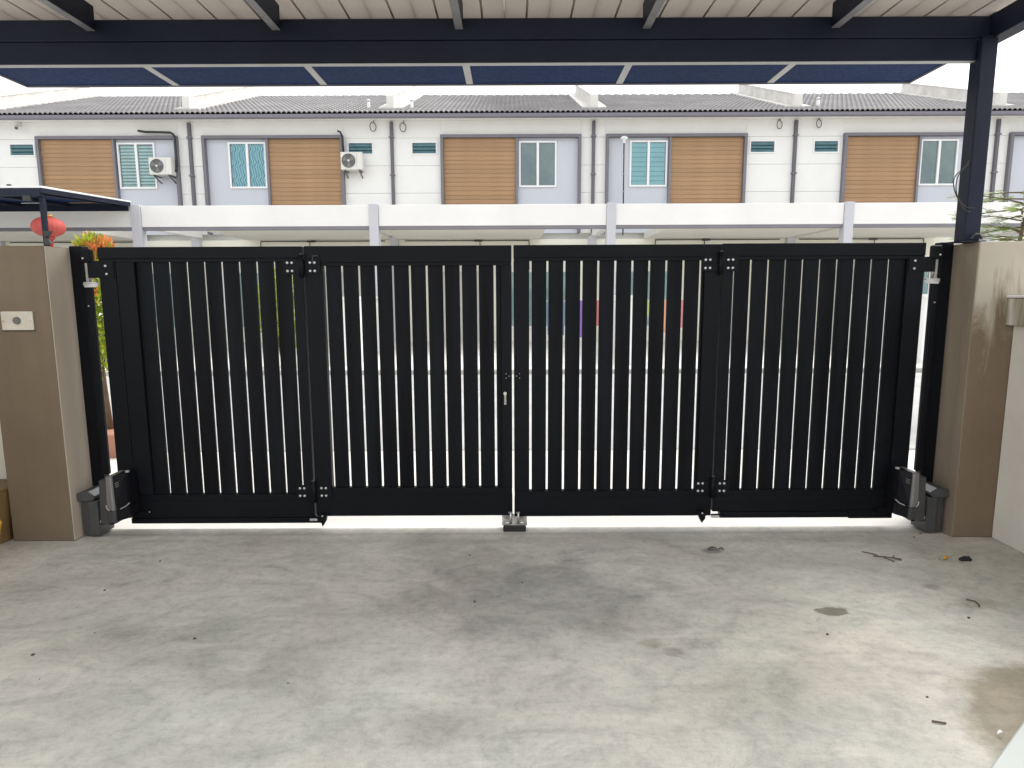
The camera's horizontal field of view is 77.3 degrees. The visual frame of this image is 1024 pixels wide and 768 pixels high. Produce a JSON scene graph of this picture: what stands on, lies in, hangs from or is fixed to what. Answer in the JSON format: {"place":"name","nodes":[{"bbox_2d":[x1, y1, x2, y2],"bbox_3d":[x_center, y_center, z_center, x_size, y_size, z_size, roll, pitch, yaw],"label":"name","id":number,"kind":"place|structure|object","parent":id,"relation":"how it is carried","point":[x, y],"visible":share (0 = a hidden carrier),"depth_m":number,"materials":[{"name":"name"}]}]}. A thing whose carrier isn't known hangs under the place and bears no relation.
{"place":"outdoors","nodes":[
{"label":"outdoors","id":0,"kind":"place"},
{"bbox_2d":[0,88,98,245],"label":"terraced house","id":1,"kind":"structure","parent":0,"point":[32,98],"depth_m":21.14,"materials":[{"name":"white paint"}]},
{"bbox_2d":[0,87,261,342],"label":"terraced house","id":2,"kind":"structure","parent":0,"point":[100,145],"depth_m":19.20,"materials":[{"name":"white paint"}]},
{"bbox_2d":[14,123,21,129],"bbox_3d":[-14.662,-7.632,18.945,0.163,0.271,0.369,-3,9,-20],"label":"security camera","id":3,"kind":"object","parent":2,"relation":"attached to","point":[17,126],"visible":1,"depth_m":18.94,"materials":[{"name":"white plastic"}]},
{"bbox_2d":[8,143,35,156],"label":"louvre window","id":4,"kind":"structure","parent":2,"relation":"in","point":[15,149],"depth_m":19.21,"materials":[{"name":"teal glass"}]},
{"bbox_2d":[116,142,157,188],"bbox_3d":[-11.284,-6.572,19.304,1.130,1.340,0.105,0,8,0],"label":"window","id":5,"kind":"structure","parent":2,"relation":"in","point":[133,163],"depth_m":19.31,"materials":[{"name":"teal glass"}]},
{"bbox_2d":[137,130,177,183],"bbox_3d":[-10.529,-6.775,19.025,1.114,1.534,0.482,0,8,0],"label":"ac unit","id":6,"kind":"object","parent":2,"relation":"attached to","point":[163,166],"visible":1,"depth_m":18.89,"materials":[{"name":"white metal"}]},
{"bbox_2d":[153,271,174,329],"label":"window","id":7,"kind":"structure","parent":2,"relation":"in","point":[170,271],"depth_m":19.82,"materials":[{"name":"teal glass"}]},
{"bbox_2d":[258,268,295,352],"bbox_3d":[-4.722,-1.365,13.042,1.237,2.040,1.102,0,8,0],"label":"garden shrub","id":8,"kind":"object","parent":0,"point":[277,310],"visible":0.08,"depth_m":12.89,"materials":[{"name":"green plant"}]},
{"bbox_2d":[0,526,1023,767],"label":"carport floor","id":9,"kind":"structure","parent":0,"point":[672,647],"depth_m":2.66,"materials":[{"name":"concrete"}]},
{"bbox_2d":[0,425,6,478],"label":"boundary wall","id":10,"kind":"structure","parent":9,"relation":"on","point":[2,469],"depth_m":3.96,"materials":[{"name":"paint"}]},
{"bbox_2d":[0,479,13,543],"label":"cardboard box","id":11,"kind":"object","parent":9,"relation":"on","point":[6,533],"visible":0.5,"depth_m":3.82,"materials":[{"name":"brown cardboard"}]},
{"bbox_2d":[0,246,92,540],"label":"gate pillar","id":12,"kind":"structure","parent":9,"relation":"on","point":[43,424],"depth_m":3.76,"materials":[{"name":"beige paint"}]},
{"bbox_2d":[0,311,35,330],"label":"wall plate","id":13,"kind":"object","parent":12,"relation":"attached to","point":[17,320],"depth_m":3.65,"materials":[{"name":"white plastic"}]},
{"bbox_2d":[77,485,113,535],"bbox_3d":[-2.566,0.777,3.948,0.114,0.280,0.154,0,8,0],"label":"control box","id":14,"kind":"object","parent":9,"relation":"on","point":[89,498],"visible":0.74,"depth_m":3.89,"materials":[{"name":"grey plastic"}]},
{"bbox_2d":[31,533,969,697],"bbox_3d":[0.279,1.056,2.949,4.584,0.005,1.578,-1,8,-5],"label":"floor grit","id":15,"kind":"object","parent":9,"relation":"on","point":[32,654],"visible":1,"depth_m":2.76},
{"bbox_2d":[0,0,1023,243],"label":"carport","id":16,"kind":"object","parent":9,"relation":"on","point":[171,43],"visible":1,"depth_m":3.53,"materials":[{"name":"blue metal"}]},
{"bbox_2d":[953,161,973,211],"bbox_3d":[2.542,-1.113,3.608,0.136,0.283,0.033,-1,8,-3],"label":"loose cable","id":17,"kind":"object","parent":16,"relation":"attached to","point":[955,187],"visible":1,"depth_m":3.59,"materials":[{"name":"black rubber"}]},
{"bbox_2d":[970,233,982,239],"bbox_3d":[2.626,-0.835,3.618,0.074,0.038,0.015,-1,8,-4],"label":"cable offcut","id":18,"kind":"object","parent":16,"relation":"attached to","point":[977,234],"visible":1,"depth_m":3.61,"materials":[{"name":"black rubber"}]},
{"bbox_2d":[502,512,526,531],"bbox_3d":[0.016,0.852,4.008,0.156,0.118,0.100,0,8,0],"label":"gate stop","id":19,"kind":"object","parent":9,"relation":"on","point":[513,523],"visible":1,"depth_m":3.97,"materials":[{"name":"grey metal"}]},
{"bbox_2d":[873,555,901,561],"bbox_3d":[2.079,0.961,3.532,0.132,0.014,0.080,0,8,0],"label":"dry twig","id":20,"kind":"object","parent":9,"relation":"on","point":[886,557],"visible":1,"depth_m":3.53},
{"bbox_2d":[911,481,947,531],"bbox_3d":[2.572,0.754,3.948,0.114,0.280,0.154,0,8,0],"label":"control box","id":21,"kind":"object","parent":9,"relation":"on","point":[935,494],"visible":0.74,"depth_m":3.89,"materials":[{"name":"grey plastic"}]},
{"bbox_2d":[932,720,945,723],"bbox_3d":[1.460,1.156,2.187,0.043,0.009,0.010,2,8,17],"label":"dry twig","id":22,"kind":"object","parent":9,"relation":"on","point":[935,721],"visible":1,"depth_m":2.19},
{"bbox_2d":[959,556,971,560],"bbox_3d":[2.486,0.956,3.510,0.060,0.026,0.022,0,8,0],"label":"dry leaf","id":23,"kind":"object","parent":9,"relation":"on","point":[965,558],"visible":1,"depth_m":3.50,"materials":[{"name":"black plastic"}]},
{"bbox_2d":[932,241,1023,536],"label":"gate pillar","id":24,"kind":"structure","parent":9,"relation":"on","point":[987,278],"depth_m":3.75,"materials":[{"name":"beige paint"}]},
{"bbox_2d":[990,721,1023,767],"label":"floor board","id":25,"kind":"object","parent":9,"relation":"on","point":[1011,755],"visible":1,"depth_m":2.00,"materials":[{"name":"white"}]},
{"bbox_2d":[109,449,914,528],"bbox_3d":[0.004,0.832,5.055,6.800,0.126,2.020,0,8,0],"label":"driveway apron","id":26,"kind":"object","parent":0,"point":[465,521],"visible":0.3,"depth_m":4.17,"materials":[{"name":"concrete"}]},
{"bbox_2d":[69,246,110,485],"bbox_3d":[-2.550,0.045,3.942,0.199,1.755,0.090,3,9,25],"label":"gate post","id":27,"kind":"object","parent":26,"relation":"on","point":[81,257],"visible":0.89,"depth_m":3.89,"materials":[{"name":"metal"}]},
{"bbox_2d":[99,469,148,524],"bbox_3d":[-2.405,0.690,3.904,0.275,0.331,0.218,0,8,0],"label":"gate opener","id":28,"kind":"object","parent":27,"relation":"attached to","point":[119,496],"visible":1,"depth_m":3.85,"materials":[{"name":"grey plastic"}]},
{"bbox_2d":[87,245,512,525],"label":"folding gate","id":29,"kind":"structure","parent":27,"relation":"attached to","point":[125,275],"depth_m":3.91,"materials":[{"name":"black metal"}]},
{"bbox_2d":[914,242,953,481],"bbox_3d":[2.551,0.023,3.942,0.199,1.755,0.090,-4,9,-25],"label":"gate post","id":30,"kind":"object","parent":26,"relation":"on","point":[939,279],"visible":0.82,"depth_m":3.89,"materials":[{"name":"metal"}]},
{"bbox_2d":[513,243,935,521],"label":"folding gate","id":31,"kind":"structure","parent":30,"relation":"attached to","point":[907,267],"depth_m":3.91,"materials":[{"name":"black metal"}]},
{"bbox_2d":[876,466,925,520],"bbox_3d":[2.410,0.669,3.904,0.275,0.331,0.218,0,8,0],"label":"gate opener","id":32,"kind":"object","parent":30,"relation":"attached to","point":[905,493],"visible":1,"depth_m":3.85,"materials":[{"name":"grey plastic"}]},
{"bbox_2d":[0,31,1023,95],"label":"sky","id":33,"kind":"structure","parent":0,"point":[1009,73],"materials":[{"name":"white"}]},
{"bbox_2d":[110,450,914,469],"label":"neighbouring yard","id":34,"kind":"structure","parent":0,"point":[113,462],"depth_m":5.74,"materials":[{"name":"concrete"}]},
{"bbox_2d":[106,372,921,448],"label":"road","id":35,"kind":"structure","parent":0,"point":[915,410],"depth_m":8.63,"materials":[{"name":"grey asphalt"}]},
{"bbox_2d":[107,429,115,457],"bbox_3d":[-3.857,0.573,6.137,0.600,0.290,0.520,0,8,0],"label":"planter box","id":36,"kind":"object","parent":35,"relation":"on","point":[111,443],"visible":0.02,"depth_m":5.88,"materials":[{"name":"ceramic"}]},
{"bbox_2d":[70,230,115,429],"bbox_3d":[-3.857,-0.493,5.977,0.636,1.869,0.702,0,8,0],"label":"garden shrub","id":37,"kind":"object","parent":36,"relation":"on","point":[98,240],"visible":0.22,"depth_m":5.86,"materials":[{"name":"green plant"}]},
{"bbox_2d":[947,190,1023,240],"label":"young tree","id":38,"kind":"object","parent":35,"relation":"on","point":[1019,230],"visible":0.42,"depth_m":7.93,"materials":[{"name":"green plant"}]},
{"bbox_2d":[105,340,922,369],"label":"opposite pavement","id":39,"kind":"structure","parent":0,"point":[530,357],"depth_m":15.16,"materials":[{"name":"concrete"}]},
{"bbox_2d":[0,184,130,245],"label":"metal awning","id":40,"kind":"object","parent":39,"relation":"on","point":[22,199],"visible":0.78,"depth_m":15.10,"materials":[{"name":"black metal"}]},
{"bbox_2d":[30,196,65,246],"bbox_3d":[-9.965,-3.409,13.753,0.630,1.310,0.630,0,8,0],"label":"paper lantern","id":41,"kind":"object","parent":40,"relation":"hanging from","point":[56,226],"visible":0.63,"depth_m":13.61,"materials":[{"name":"red paper"}]},
{"bbox_2d":[43,231,52,244],"bbox_3d":[-9.628,-3.038,13.296,0.170,0.280,0.070,0,8,0],"label":"floodlight","id":42,"kind":"object","parent":40,"relation":"attached to","point":[47,241],"visible":1,"depth_m":13.27,"materials":[{"name":"grey metal"}]},
{"bbox_2d":[141,86,423,342],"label":"terraced house","id":43,"kind":"structure","parent":39,"relation":"on","point":[268,171],"depth_m":19.19,"materials":[{"name":"white paint"}]},
{"bbox_2d":[227,142,267,188],"bbox_3d":[-7.954,-6.586,19.304,1.130,1.340,0.105,0,8,0],"label":"window","id":44,"kind":"structure","parent":43,"relation":"in","point":[247,160],"depth_m":19.32,"materials":[{"name":"teal glass"}]},
{"bbox_2d":[222,271,277,329],"bbox_3d":[-7.956,-2.587,19.802,1.970,1.800,0.048,0,8,0],"label":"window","id":45,"kind":"structure","parent":43,"relation":"in","point":[222,271],"depth_m":19.79,"materials":[{"name":"teal glass"}]},
{"bbox_2d":[325,272,343,341],"bbox_3d":[-5.470,-2.376,19.843,1.400,2.150,0.027,0,8,0],"label":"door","id":46,"kind":"structure","parent":43,"relation":"in","point":[325,272],"depth_m":19.77,"materials":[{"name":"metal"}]},
{"bbox_2d":[337,130,364,178],"bbox_3d":[-4.795,-6.841,19.019,0.770,1.377,0.482,0,8,0],"label":"ac unit","id":47,"kind":"object","parent":43,"relation":"attached to","point":[352,161],"visible":1,"depth_m":18.85,"materials":[{"name":"white metal"}]},
{"bbox_2d":[347,142,373,154],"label":"louvre window","id":48,"kind":"structure","parent":43,"relation":"in","point":[367,148],"depth_m":19.22,"materials":[{"name":"teal glass"}]},
{"bbox_2d":[342,296,379,365],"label":"yard wall","id":49,"kind":"structure","parent":39,"relation":"on","point":[360,328],"depth_m":14.43,"materials":[{"name":"white paint"}]},
{"bbox_2d":[378,85,615,341],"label":"terraced house","id":50,"kind":"structure","parent":39,"relation":"on","point":[500,169],"depth_m":19.21,"materials":[{"name":"white paint"}]},
{"bbox_2d":[410,99,416,111],"bbox_3d":[-3.017,-8.357,19.273,0.320,0.432,0.240,0,8,0],"label":"vent pipe","id":51,"kind":"object","parent":50,"relation":"on","point":[411,103],"visible":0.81,"depth_m":19.23,"materials":[{"name":"white plastic"}]},
{"bbox_2d":[411,141,436,154],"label":"louvre window","id":52,"kind":"structure","parent":50,"relation":"in","point":[417,147],"depth_m":19.21,"materials":[{"name":"teal glass"}]},
{"bbox_2d":[443,272,478,341],"bbox_3d":[-1.670,-2.393,19.843,1.400,2.150,0.027,0,8,0],"label":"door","id":53,"kind":"structure","parent":50,"relation":"in","point":[461,323],"depth_m":19.83,"materials":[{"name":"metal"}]},
{"bbox_2d":[519,141,556,186],"bbox_3d":[0.776,-6.624,19.304,1.130,1.340,0.105,0,8,0],"label":"window","id":54,"kind":"structure","parent":50,"relation":"in","point":[537,159],"depth_m":19.29,"materials":[{"name":"grey glass"}]},
{"bbox_2d":[512,269,564,327],"bbox_3d":[0.814,-2.625,19.802,1.970,1.800,0.048,0,8,0],"label":"window","id":55,"kind":"structure","parent":50,"relation":"in","point":[530,271],"depth_m":19.81,"materials":[{"name":"teal glass"}]},
{"bbox_2d":[613,295,632,364],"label":"yard wall","id":56,"kind":"structure","parent":39,"relation":"on","point":[630,329],"depth_m":13.28,"materials":[{"name":"white paint"}]},
{"bbox_2d":[591,85,854,347],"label":"terraced house","id":57,"kind":"structure","parent":39,"relation":"on","point":[713,168],"depth_m":19.20,"materials":[{"name":"white paint"}]},
{"bbox_2d":[620,136,627,234],"bbox_3d":[3.304,-5.886,19.018,0.236,2.855,0.236,0,8,0],"label":"lamp pole","id":58,"kind":"object","parent":57,"relation":"attached to","point":[623,138],"visible":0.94,"depth_m":18.89,"materials":[{"name":"grey metal"}]},
{"bbox_2d":[615,269,666,327],"bbox_3d":[4.104,-2.639,19.802,1.970,1.800,0.048,0,8,0],"label":"window","id":59,"kind":"structure","parent":57,"relation":"in","point":[615,269],"depth_m":19.75,"materials":[{"name":"teal glass"}]},
{"bbox_2d":[629,140,667,186],"bbox_3d":[4.106,-6.639,19.304,1.130,1.340,0.105,0,8,0],"label":"window","id":60,"kind":"structure","parent":57,"relation":"in","point":[648,158],"depth_m":19.31,"materials":[{"name":"teal glass"}]},
{"bbox_2d":[730,272,733,339],"bbox_3d":[6.589,-2.429,19.843,1.400,2.150,0.027,0,8,0],"label":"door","id":61,"kind":"structure","parent":57,"relation":"in","point":[733,272],"depth_m":19.81,"materials":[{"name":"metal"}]},
{"bbox_2d":[749,140,775,153],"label":"louvre window","id":62,"kind":"structure","parent":57,"relation":"in","point":[755,146],"depth_m":19.22,"materials":[{"name":"teal glass"}]},
{"bbox_2d":[848,294,927,362],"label":"yard wall","id":63,"kind":"structure","parent":39,"relation":"on","point":[922,327],"depth_m":13.24,"materials":[{"name":"white paint"}]},
{"bbox_2d":[794,83,1023,339],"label":"terraced house","id":64,"kind":"structure","parent":39,"relation":"on","point":[889,164],"depth_m":19.22,"materials":[{"name":"white paint"}]},
{"bbox_2d":[816,97,820,105],"bbox_3d":[9.213,-8.410,19.273,0.320,0.432,0.240,0,8,0],"label":"vent pipe","id":65,"kind":"object","parent":64,"relation":"on","point":[818,101],"visible":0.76,"depth_m":19.23,"materials":[{"name":"white plastic"}]},
{"bbox_2d":[813,140,839,152],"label":"louvre window","id":66,"kind":"structure","parent":64,"relation":"in","point":[819,146],"depth_m":19.22,"materials":[{"name":"teal glass"}]},
{"bbox_2d":[831,270,870,339],"bbox_3d":[10.389,-2.445,19.843,1.400,2.150,0.027,0,8,0],"label":"door","id":67,"kind":"structure","parent":64,"relation":"in","point":[853,270],"depth_m":19.75,"materials":[{"name":"metal"}]},
{"bbox_2d":[922,272,929,293],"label":"window","id":68,"kind":"structure","parent":64,"relation":"in","point":[926,274],"depth_m":19.76,"materials":[{"name":"teal glass"}]},
{"bbox_2d":[918,139,959,185],"bbox_3d":[12.836,-6.677,19.304,1.130,1.340,0.105,0,8,0],"label":"window","id":69,"kind":"structure","parent":64,"relation":"in","point":[939,157],"depth_m":19.29,"materials":[{"name":"grey glass"}]},
{"bbox_2d":[981,92,1023,240],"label":"terraced house","id":70,"kind":"structure","parent":0,"point":[1010,170],"depth_m":19.26,"materials":[{"name":"white paint"}]},
{"bbox_2d":[992,295,1023,552],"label":"boundary wall","id":71,"kind":"structure","parent":0,"point":[1008,525],"depth_m":3.66,"materials":[{"name":"paint"}]},
{"bbox_3d":[2.295,-1.161,13.975,3.228,1.316,0.625,0,8,0],"label":"clothes rack","id":72,"kind":"object","parent":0,"visible":0},
{"bbox_2d":[547,300,563,334],"bbox_3d":[0.954,-1.442,13.936,0.360,0.752,0.082,0,8,0],"label":"garment","id":73,"kind":"object","parent":72,"relation":"hanging from","point":[563,318],"visible":0.12,"depth_m":13.93,"materials":[{"name":"blue fabric"}]},
{"bbox_2d":[580,300,581,336],"bbox_3d":[1.454,-1.419,13.939,0.360,0.802,0.082,0,8,0],"label":"garment","id":74,"kind":"object","parent":72,"relation":"hanging from","point":[580,318],"visible":0.12,"depth_m":13.91,"materials":[{"name":"purple fabric"}]},
{"bbox_2d":[596,300,598,325],"bbox_3d":[1.973,-1.545,13.922,0.360,0.552,0.082,0,8,0],"label":"garment","id":75,"kind":"object","parent":72,"relation":"hanging from","point":[597,312],"visible":0.12,"depth_m":13.89,"materials":[{"name":"red fabric"}]},
{"bbox_2d":[647,300,648,315],"bbox_3d":[2.893,-1.648,13.908,0.360,0.352,0.082,0,8,0],"label":"garment","id":76,"kind":"object","parent":72,"relation":"hanging from","point":[647,307],"visible":0.1,"depth_m":13.88,"materials":[{"name":"fabric"}]},
{"bbox_2d":[664,300,665,331],"bbox_3d":[3.354,-1.477,13.932,0.360,0.702,0.082,0,8,0],"label":"garment","id":77,"kind":"object","parent":72,"relation":"hanging from","point":[664,314],"visible":0.11,"depth_m":13.90,"materials":[{"name":"orange fabric"}]},
{"bbox_2d":[680,300,682,327],"bbox_3d":[3.723,-1.528,13.925,0.360,0.602,0.082,0,8,0],"label":"garment","id":78,"kind":"object","parent":72,"relation":"hanging from","point":[681,312],"visible":0.12,"depth_m":13.90,"materials":[{"name":"fabric"}]},
{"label":"ground","id":79,"kind":"structure","parent":0,"visible":0},
{"bbox_2d":[105,367,921,375],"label":"kerb","id":80,"kind":"structure","parent":79,"relation":"on","point":[918,369],"depth_m":12.49,"materials":[{"name":"concrete"}]},
{"bbox_2d":[167,446,914,451],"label":"kerb","id":81,"kind":"structure","parent":79,"relation":"on","point":[910,448],"depth_m":6.09,"materials":[{"name":"concrete"}]}
]}

